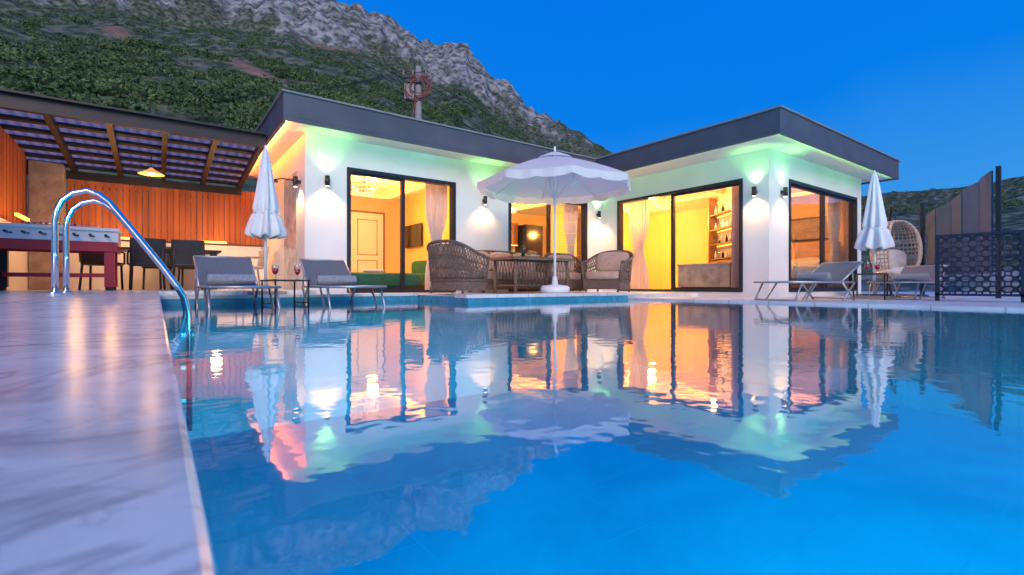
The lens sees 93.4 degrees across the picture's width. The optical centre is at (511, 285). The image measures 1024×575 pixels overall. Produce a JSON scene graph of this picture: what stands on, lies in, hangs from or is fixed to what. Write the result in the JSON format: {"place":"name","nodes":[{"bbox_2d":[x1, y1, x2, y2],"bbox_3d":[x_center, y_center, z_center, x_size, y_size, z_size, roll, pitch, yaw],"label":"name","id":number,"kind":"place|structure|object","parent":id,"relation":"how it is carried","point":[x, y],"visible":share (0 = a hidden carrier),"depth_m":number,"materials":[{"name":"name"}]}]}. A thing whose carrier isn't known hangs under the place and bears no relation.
{"place":"outdoors","nodes":[
{"label":"outdoors","id":0,"kind":"place"},
{"bbox_2d":[0,291,216,574],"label":"marble terrace","id":1,"kind":"structure","parent":0,"point":[98,475],"depth_m":0.24,"materials":[{"name":"white stone"}]},
{"bbox_2d":[0,0,1023,292],"bbox_3d":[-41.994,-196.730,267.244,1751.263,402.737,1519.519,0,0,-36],"label":"mountain","id":2,"kind":"structure","parent":0,"point":[398,42],"depth_m":478.99,"materials":[{"name":"green plant"}]},
{"bbox_2d":[0,0,1023,216],"bbox_3d":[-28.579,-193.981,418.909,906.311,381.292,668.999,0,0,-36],"label":"mountain shrubs","id":3,"kind":"object","parent":2,"relation":"on","point":[88,80],"visible":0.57,"depth_m":122.87,"materials":[{"name":"green plant"}]},
{"bbox_2d":[337,0,1023,195],"label":"sky","id":4,"kind":"structure","parent":0,"point":[936,87],"materials":[{"name":"blue"}]},
{"bbox_3d":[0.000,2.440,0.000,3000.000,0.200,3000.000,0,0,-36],"label":"ground","id":5,"kind":"structure","parent":0,"visible":0},
{"bbox_2d":[0,289,697,298],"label":"house terrace","id":6,"kind":"structure","parent":5,"relation":"on","point":[214,293],"depth_m":7.50,"materials":[{"name":"stone"}]},
{"bbox_2d":[28,160,65,289],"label":"stone column","id":7,"kind":"structure","parent":6,"relation":"on","point":[46,186],"depth_m":8.87,"materials":[{"name":"brown stone"}]},
{"bbox_2d":[0,221,122,290],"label":"foosball table","id":8,"kind":"object","parent":6,"relation":"on","point":[35,237],"visible":0.84,"depth_m":7.01,"materials":[{"name":"red paint"}]},
{"bbox_2d":[78,251,125,289],"bbox_3d":[-6.926,-0.359,8.152,0.538,0.882,0.540,0,0,-26],"label":"dining chair","id":9,"kind":"object","parent":6,"relation":"on","point":[90,260],"visible":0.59,"depth_m":7.96,"materials":[{"name":"black plastic"}]},
{"bbox_2d":[0,218,263,289],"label":"boundary wall","id":10,"kind":"structure","parent":6,"relation":"on","point":[18,261],"depth_m":9.85,"materials":[{"name":"white paint"}]},
{"bbox_2d":[0,126,26,223],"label":"wooden fence","id":11,"kind":"object","parent":10,"relation":"on","point":[13,178],"visible":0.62,"depth_m":7.97,"materials":[{"name":"orange wood"}]},
{"bbox_2d":[14,213,29,220],"bbox_3d":[-7.645,-1.060,7.536,0.040,0.040,0.800,0,0,-36],"label":"fence uplight","id":12,"kind":"object","parent":10,"relation":"on","point":[21,216],"visible":0.93,"depth_m":7.46,"materials":[{"name":"yellow"}]},
{"bbox_2d":[68,179,263,246],"bbox_3d":[-7.220,-1.536,10.380,3.453,1.270,0.160,0,0,-36],"label":"wooden fence","id":13,"kind":"object","parent":10,"relation":"on","point":[90,214],"visible":0.68,"depth_m":10.30,"materials":[{"name":"orange wood"}]},
{"bbox_2d":[205,241,226,243],"bbox_3d":[-6.606,-0.950,10.682,0.500,0.040,0.040,0,0,-36],"label":"fence uplight","id":14,"kind":"object","parent":13,"relation":"attached to","point":[215,242],"visible":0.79,"depth_m":10.69,"materials":[{"name":"yellow"}]},
{"bbox_2d":[0,88,266,195],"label":"pergola","id":15,"kind":"object","parent":6,"relation":"on","point":[74,136],"visible":0.94,"depth_m":8.45,"materials":[{"name":"brown wood"}]},
{"bbox_2d":[138,155,164,176],"bbox_3d":[-6.703,-2.220,8.973,0.410,0.380,0.410,0,0,-36],"label":"pendant lamp","id":16,"kind":"object","parent":15,"relation":"hanging from","point":[151,172],"visible":1,"depth_m":8.97,"materials":[{"name":"yellow metal"}]},
{"bbox_2d":[126,237,166,289],"bbox_3d":[-6.376,-0.359,8.431,0.538,0.882,0.540,0,0,-41],"label":"dining chair","id":17,"kind":"object","parent":6,"relation":"on","point":[136,254],"visible":0.76,"depth_m":8.27,"materials":[{"name":"black fabric"}]},
{"bbox_2d":[140,246,171,288],"bbox_3d":[-7.122,-0.359,9.695,0.538,0.882,0.540,0,0,-36],"label":"dining chair","id":18,"kind":"object","parent":6,"relation":"on","point":[168,265],"visible":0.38,"depth_m":9.60,"materials":[{"name":"black plastic"}]},
{"bbox_2d":[105,247,221,289],"bbox_3d":[-6.609,-0.295,9.166,1.800,0.750,0.900,0,0,-36],"label":"dining table","id":19,"kind":"object","parent":6,"relation":"on","point":[207,252],"visible":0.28,"depth_m":9.25,"materials":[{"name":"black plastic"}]},
{"bbox_2d":[177,267,194,287],"bbox_3d":[-6.670,-0.359,10.089,0.538,0.882,0.540,0,0,-42],"label":"dining chair","id":20,"kind":"object","parent":6,"relation":"on","point":[182,272],"visible":0.21,"depth_m":9.78,"materials":[{"name":"black plastic"}]},
{"bbox_2d":[170,239,205,289],"bbox_3d":[-5.896,-0.359,8.784,0.538,0.882,0.540,0,0,-34],"label":"dining chair","id":21,"kind":"object","parent":6,"relation":"on","point":[183,253],"visible":0.71,"depth_m":8.57,"materials":[{"name":"black plastic"}]},
{"bbox_2d":[244,247,268,288],"bbox_3d":[-5.361,-0.359,9.966,0.538,0.882,0.540,0,0,44],"label":"dining chair","id":22,"kind":"object","parent":6,"relation":"on","point":[260,258],"visible":0.41,"depth_m":10.09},
{"bbox_2d":[244,145,286,294],"bbox_3d":[-3.692,-0.985,7.259,0.576,2.250,0.576,0,0,-36],"label":"closed parasol","id":23,"kind":"object","parent":6,"relation":"on","point":[265,221],"visible":1,"depth_m":7.17,"materials":[{"name":"white fabric"}]},
{"bbox_2d":[426,239,489,293],"bbox_3d":[-0.968,-0.302,8.197,1.094,0.884,0.720,0,0,39],"label":"rattan armchair","id":24,"kind":"object","parent":6,"relation":"on","point":[449,260],"visible":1,"depth_m":7.90,"materials":[{"name":"brown wicker"}]},
{"bbox_2d":[465,250,551,291],"bbox_3d":[-0.118,-0.302,10.126,2.139,0.884,0.720,0,0,-36],"label":"rattan sofa","id":25,"kind":"object","parent":6,"relation":"on","point":[490,279],"visible":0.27,"depth_m":10.05,"materials":[{"name":"brown wicker"}]},
{"bbox_2d":[490,256,574,292],"bbox_3d":[0.372,-0.186,9.207,1.500,0.652,0.840,0,0,-36],"label":"patio table","id":26,"kind":"object","parent":6,"relation":"on","point":[544,261],"visible":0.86,"depth_m":9.05,"materials":[{"name":"wicker"}]},
{"bbox_2d":[521,242,524,255],"bbox_3d":[0.210,-0.657,9.088,0.076,0.290,0.074,0,0,-36],"label":"wine bottle","id":27,"kind":"object","parent":26,"relation":"on","point":[523,251],"visible":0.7,"depth_m":9.06,"materials":[{"name":"black"}]},
{"bbox_2d":[525,250,539,256],"bbox_3d":[0.382,-0.594,9.277,0.320,0.163,0.320,0,0,-36],"label":"fruit bowl","id":28,"kind":"object","parent":26,"relation":"on","point":[531,253],"visible":0.98,"depth_m":9.21,"materials":[{"name":"white ceramic"}]},
{"bbox_2d":[477,146,630,292],"bbox_3d":[0.782,-1.200,8.801,2.659,2.680,2.659,0,0,-28],"label":"parasol","id":29,"kind":"object","parent":6,"relation":"on","point":[554,178],"visible":1,"depth_m":9.07,"materials":[{"name":"white fabric"}]},
{"bbox_2d":[543,253,585,290],"bbox_3d":[1.131,-0.302,10.848,0.929,0.885,0.720,0,0,-11],"label":"rattan armchair","id":30,"kind":"object","parent":6,"relation":"on","point":[576,280],"visible":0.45,"depth_m":10.84,"materials":[{"name":"brown wicker"}]},
{"bbox_2d":[580,250,633,291],"bbox_3d":[1.999,-0.302,9.994,1.039,0.884,0.720,0,0,39],"label":"rattan armchair","id":31,"kind":"object","parent":6,"relation":"on","point":[613,268],"visible":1,"depth_m":9.89,"materials":[{"name":"brown wicker"}]},
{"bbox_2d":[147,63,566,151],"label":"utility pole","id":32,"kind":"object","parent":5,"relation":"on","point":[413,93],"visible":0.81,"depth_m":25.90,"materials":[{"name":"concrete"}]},
{"bbox_2d":[629,291,1023,310],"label":"stone deck","id":33,"kind":"structure","parent":5,"relation":"on","point":[984,303],"depth_m":7.19,"materials":[{"name":"beige stone"}]},
{"bbox_2d":[247,89,900,297],"bbox_3d":[1.357,-1.350,11.792,13.050,3.380,9.660,0,0,-36],"label":"villa","id":34,"kind":"object","parent":33,"relation":"on","point":[811,222],"visible":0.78,"depth_m":9.95,"materials":[{"name":"white paint"}]},
{"bbox_2d":[261,121,285,152],"bbox_3d":[-4.958,-2.595,9.511,0.012,0.024,4.600,0,0,-36],"label":"eave led strip","id":35,"kind":"object","parent":34,"relation":"attached to","point":[275,134],"visible":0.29,"depth_m":8.21,"materials":[{"name":"white paint"}]},
{"bbox_2d":[274,178,292,182],"bbox_3d":[-3.990,-1.826,8.422,0.521,0.092,0.180,0,0,-36],"label":"shower head","id":36,"kind":"object","parent":34,"relation":"attached to","point":[275,181],"visible":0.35,"depth_m":8.37},
{"bbox_2d":[293,176,300,186],"bbox_3d":[-3.773,-1.810,8.458,0.127,0.180,0.084,0,0,-36],"label":"wall lamp","id":37,"kind":"object","parent":34,"relation":"attached to","point":[296,181],"visible":1,"depth_m":8.42,"materials":[{"name":"black metal"}]},
{"bbox_2d":[325,175,329,186],"bbox_3d":[-3.219,-1.810,8.402,0.084,0.180,0.127,0,0,-36],"label":"wall lamp","id":38,"kind":"object","parent":34,"relation":"attached to","point":[327,180],"visible":1,"depth_m":8.35,"materials":[{"name":"black metal"}]},
{"bbox_2d":[351,177,378,196],"bbox_3d":[-3.195,-2.140,10.433,0.629,0.440,0.621,0,0,-36],"label":"crystal chandelier","id":39,"kind":"object","parent":34,"relation":"hanging from","point":[366,191],"visible":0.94,"depth_m":10.37,"materials":[{"name":"glass"}]},
{"bbox_2d":[351,210,384,272],"bbox_3d":[-3.930,-0.935,13.120,1.000,2.150,0.119,0,0,-36],"label":"interior door","id":40,"kind":"structure","parent":34,"relation":"attached to","point":[367,239],"depth_m":13.12,"materials":[{"name":"white paint"}]},
{"bbox_2d":[351,269,421,289],"bbox_3d":[-2.879,-0.105,10.169,1.800,0.450,1.000,0,0,-36],"label":"upholstered bench","id":41,"kind":"object","parent":34,"relation":"on","point":[379,277],"visible":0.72,"depth_m":9.86,"materials":[{"name":"green fabric"}]},
{"bbox_2d":[351,183,424,199],"bbox_3d":[-3.310,-2.335,11.094,2.400,0.110,3.000,0,0,-36],"label":"ceiling cove light","id":42,"kind":"object","parent":34,"relation":"attached to","point":[411,189],"visible":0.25,"depth_m":12.31,"materials":[{"name":"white paint"}]},
{"bbox_2d":[347,167,455,292],"bbox_3d":[-2.103,-0.990,9.374,2.230,2.260,0.160,0,0,-36],"label":"door frame","id":43,"kind":"structure","parent":34,"relation":"in","point":[400,178],"depth_m":9.32,"materials":[{"name":"black metal"}]},
{"bbox_2d":[405,223,421,247],"bbox_3d":[-2.608,-1.310,12.850,0.070,0.600,1.000,0,0,-36],"label":"television","id":44,"kind":"object","parent":34,"relation":"attached to","point":[413,235],"visible":1,"depth_m":12.79,"materials":[{"name":"black"}]},
{"bbox_2d":[411,260,426,289],"bbox_3d":[-2.465,-0.239,11.843,0.800,0.750,0.850,0,0,44],"label":"green armchair","id":45,"kind":"object","parent":34,"relation":"in","point":[418,267],"visible":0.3,"depth_m":11.94,"materials":[{"name":"fabric"}]},
{"bbox_2d":[482,196,486,204],"bbox_3d":[-0.583,-1.810,10.338,0.084,0.180,0.127,0,0,-36],"label":"wall lamp","id":46,"kind":"object","parent":34,"relation":"attached to","point":[484,200],"visible":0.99,"depth_m":10.29,"materials":[{"name":"black metal"}]},
{"bbox_2d":[511,202,521,213],"bbox_3d":[-0.031,-2.140,12.882,0.629,0.440,0.621,0,0,-36],"label":"crystal chandelier","id":47,"kind":"object","parent":34,"relation":"hanging from","point":[513,209],"visible":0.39,"depth_m":12.79,"materials":[{"name":"glass"}]},
{"bbox_2d":[511,223,542,271],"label":"kitchen units","id":48,"kind":"object","parent":34,"relation":"on","point":[530,237],"visible":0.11,"depth_m":15.77,"materials":[{"name":"wood"}]},
{"bbox_2d":[511,203,545,212],"bbox_3d":[-0.298,-2.335,13.244,2.800,0.110,3.100,0,0,-36],"label":"ceiling cove light","id":49,"kind":"object","parent":34,"relation":"attached to","point":[526,207],"visible":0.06,"depth_m":14.26,"materials":[{"name":"yellow"}]},
{"bbox_2d":[508,195,587,290],"bbox_3d":[0.875,-0.990,11.562,2.460,2.260,0.160,0,0,-36],"label":"door frame","id":50,"kind":"structure","parent":34,"relation":"in","point":[584,207],"depth_m":11.89,"materials":[{"name":"black metal"}]},
{"bbox_2d":[653,197,676,209],"bbox_3d":[3.884,-2.140,12.283,0.589,0.440,0.582,0,0,-36],"label":"crystal chandelier","id":51,"kind":"object","parent":34,"relation":"hanging from","point":[665,204],"visible":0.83,"depth_m":12.20,"materials":[{"name":"glass"}]},
{"bbox_2d":[623,188,724,208],"bbox_3d":[3.898,-2.335,12.852,1.700,0.110,3.100,0,0,-36],"label":"ceiling cove light","id":52,"kind":"object","parent":34,"relation":"attached to","point":[714,193],"visible":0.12,"depth_m":12.73,"materials":[{"name":"yellow"}]},
{"bbox_2d":[617,178,742,291],"bbox_3d":[3.675,-0.990,10.926,0.160,2.260,3.240,0,0,-36],"label":"sliding door frame","id":53,"kind":"structure","parent":34,"relation":"in","point":[737,182],"depth_m":10.78,"materials":[{"name":"black metal"}]},
{"bbox_2d":[676,262,730,287],"bbox_3d":[4.582,-0.180,11.245,0.560,0.640,1.360,0,0,-36],"label":"marble counter","id":54,"kind":"object","parent":34,"relation":"on","point":[718,275],"visible":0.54,"depth_m":11.04,"materials":[{"name":"grey stone"}]},
{"bbox_2d":[708,192,730,262],"bbox_3d":[5.034,-1.014,11.042,0.320,2.300,2.040,0,0,1],"label":"display cabinet","id":55,"kind":"object","parent":34,"relation":"on","point":[719,229],"visible":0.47,"depth_m":11.73,"materials":[{"name":"orange wood"}]},
{"bbox_2d":[752,186,757,195],"bbox_3d":[4.691,-1.810,9.334,0.127,0.180,0.084,0,0,-36],"label":"wall lamp","id":56,"kind":"object","parent":34,"relation":"attached to","point":[754,191],"visible":1,"depth_m":9.29,"materials":[{"name":"black metal"}]},
{"bbox_2d":[780,187,787,196],"bbox_3d":[5.304,-1.810,9.401,0.084,0.180,0.127,0,0,-36],"label":"wall lamp","id":57,"kind":"object","parent":34,"relation":"attached to","point":[784,192],"visible":1,"depth_m":9.36,"materials":[{"name":"black metal"}]},
{"bbox_2d":[789,179,856,291],"bbox_3d":[6.915,-0.990,10.738,3.540,2.260,0.160,0,0,-36],"label":"sliding glass door","id":58,"kind":"structure","parent":34,"relation":"in","point":[821,231],"depth_m":10.61,"materials":[{"name":"clear glass"}]},
{"bbox_2d":[779,134,893,178],"bbox_3d":[6.927,-2.595,9.996,5.800,0.024,0.012,0,0,-36],"label":"eave led strip","id":59,"kind":"object","parent":34,"relation":"attached to","point":[833,155],"visible":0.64,"depth_m":9.51,"materials":[{"name":"glowing light"},{"name":"plastic"}]},
{"bbox_2d":[160,295,1023,574],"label":"swimming pool","id":60,"kind":"structure","parent":33,"relation":"in","point":[453,435],"depth_m":3.24,"materials":[{"name":"liquid"}]},
{"bbox_2d":[45,188,194,430],"bbox_3d":[-3.260,0.244,4.088,0.935,1.992,0.660,0,0,-36],"label":"pool ladder","id":61,"kind":"object","parent":60,"relation":"attached to","point":[113,208],"visible":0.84,"depth_m":4.00,"materials":[{"name":"silver metal"}]},
{"bbox_2d":[193,255,280,310],"bbox_3d":[-3.288,-0.030,5.695,0.683,0.706,1.755,0,0,-38],"label":"sun lounger","id":62,"kind":"object","parent":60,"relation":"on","point":[222,272],"visible":0.9,"depth_m":5.91,"materials":[{"name":"grey fabric"}]},
{"bbox_2d":[260,279,310,305],"bbox_3d":[-2.967,0.120,6.320,0.460,0.380,0.460,0,0,42],"label":"side table","id":63,"kind":"object","parent":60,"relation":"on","point":[274,280],"visible":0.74,"depth_m":6.29,"materials":[{"name":"black metal"}]},
{"bbox_2d":[272,264,278,279],"bbox_3d":[-3.042,-0.185,6.203,0.080,0.230,0.078,0,0,-36],"label":"cocktail glass","id":64,"kind":"object","parent":63,"relation":"on","point":[274,270],"visible":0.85,"depth_m":6.18,"materials":[{"name":"red"}]},
{"bbox_2d":[294,265,300,279],"bbox_3d":[-2.852,-0.185,6.417,0.080,0.230,0.078,0,0,-36],"label":"cocktail glass","id":65,"kind":"object","parent":63,"relation":"on","point":[297,271],"visible":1,"depth_m":6.41,"materials":[{"name":"red"}]},
{"bbox_2d":[299,258,386,307],"bbox_3d":[-2.299,-0.030,6.422,0.683,0.706,1.755,0,0,-35],"label":"sun lounger","id":66,"kind":"object","parent":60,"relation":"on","point":[327,274],"visible":0.88,"depth_m":6.64,"materials":[{"name":"grey fabric"}]},
{"bbox_2d":[754,261,862,301],"bbox_3d":[4.757,-0.067,7.723,1.792,0.648,0.683,0,0,-26],"label":"sun lounger","id":67,"kind":"object","parent":33,"relation":"on","point":[833,272],"visible":0.98,"depth_m":7.75,"materials":[{"name":"silver metal"}]},
{"bbox_2d":[853,273,888,299],"bbox_3d":[6.082,0.024,8.190,0.460,0.440,0.460,0,0,42],"label":"side table","id":68,"kind":"object","parent":33,"relation":"on","point":[885,294],"visible":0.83,"depth_m":8.08,"materials":[{"name":"black metal"}]},
{"bbox_2d":[864,262,869,272],"bbox_3d":[5.997,-0.311,8.153,0.080,0.230,0.078,0,0,-36],"label":"cocktail glass","id":69,"kind":"object","parent":68,"relation":"on","point":[867,266],"visible":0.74,"depth_m":8.14,"materials":[{"name":"red"}]},
{"bbox_2d":[874,262,879,272],"bbox_3d":[6.232,-0.311,8.238,0.080,0.230,0.078,0,0,-36],"label":"cocktail glass","id":70,"kind":"object","parent":68,"relation":"on","point":[877,266],"visible":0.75,"depth_m":8.23,"materials":[{"name":"red"}]},
{"bbox_2d":[854,170,896,298],"bbox_3d":[6.352,-0.885,8.433,0.576,2.250,0.576,0,0,-36],"label":"closed parasol","id":71,"kind":"object","parent":33,"relation":"on","point":[874,235],"visible":1,"depth_m":8.35,"materials":[{"name":"white fabric"}]},
{"bbox_2d":[864,204,928,297],"bbox_3d":[7.930,-0.728,9.982,1.042,1.944,1.042,0,0,-14],"label":"hanging egg chair","id":72,"kind":"object","parent":33,"relation":"on","point":[893,260],"visible":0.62,"depth_m":10.05,"materials":[{"name":"wicker"}]},
{"bbox_2d":[866,265,948,299],"bbox_3d":[7.021,-0.057,8.534,1.804,0.628,0.683,0,0,-34],"label":"sun lounger","id":73,"kind":"object","parent":33,"relation":"on","point":[924,274],"visible":0.92,"depth_m":8.61,"materials":[{"name":"silver metal"}]},
{"bbox_2d":[920,166,1001,297],"bbox_3d":[8.793,-0.960,9.534,0.105,2.400,1.626,0,0,-3],"label":"privacy screen","id":74,"kind":"object","parent":33,"relation":"on","point":[969,209],"visible":0.62,"depth_m":9.28,"materials":[{"name":"black metal"}]},
{"bbox_2d":[935,230,1023,302],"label":"lattice screen","id":75,"kind":"object","parent":33,"relation":"on","point":[971,237],"visible":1,"depth_m":6.98,"materials":[{"name":"black metal"}]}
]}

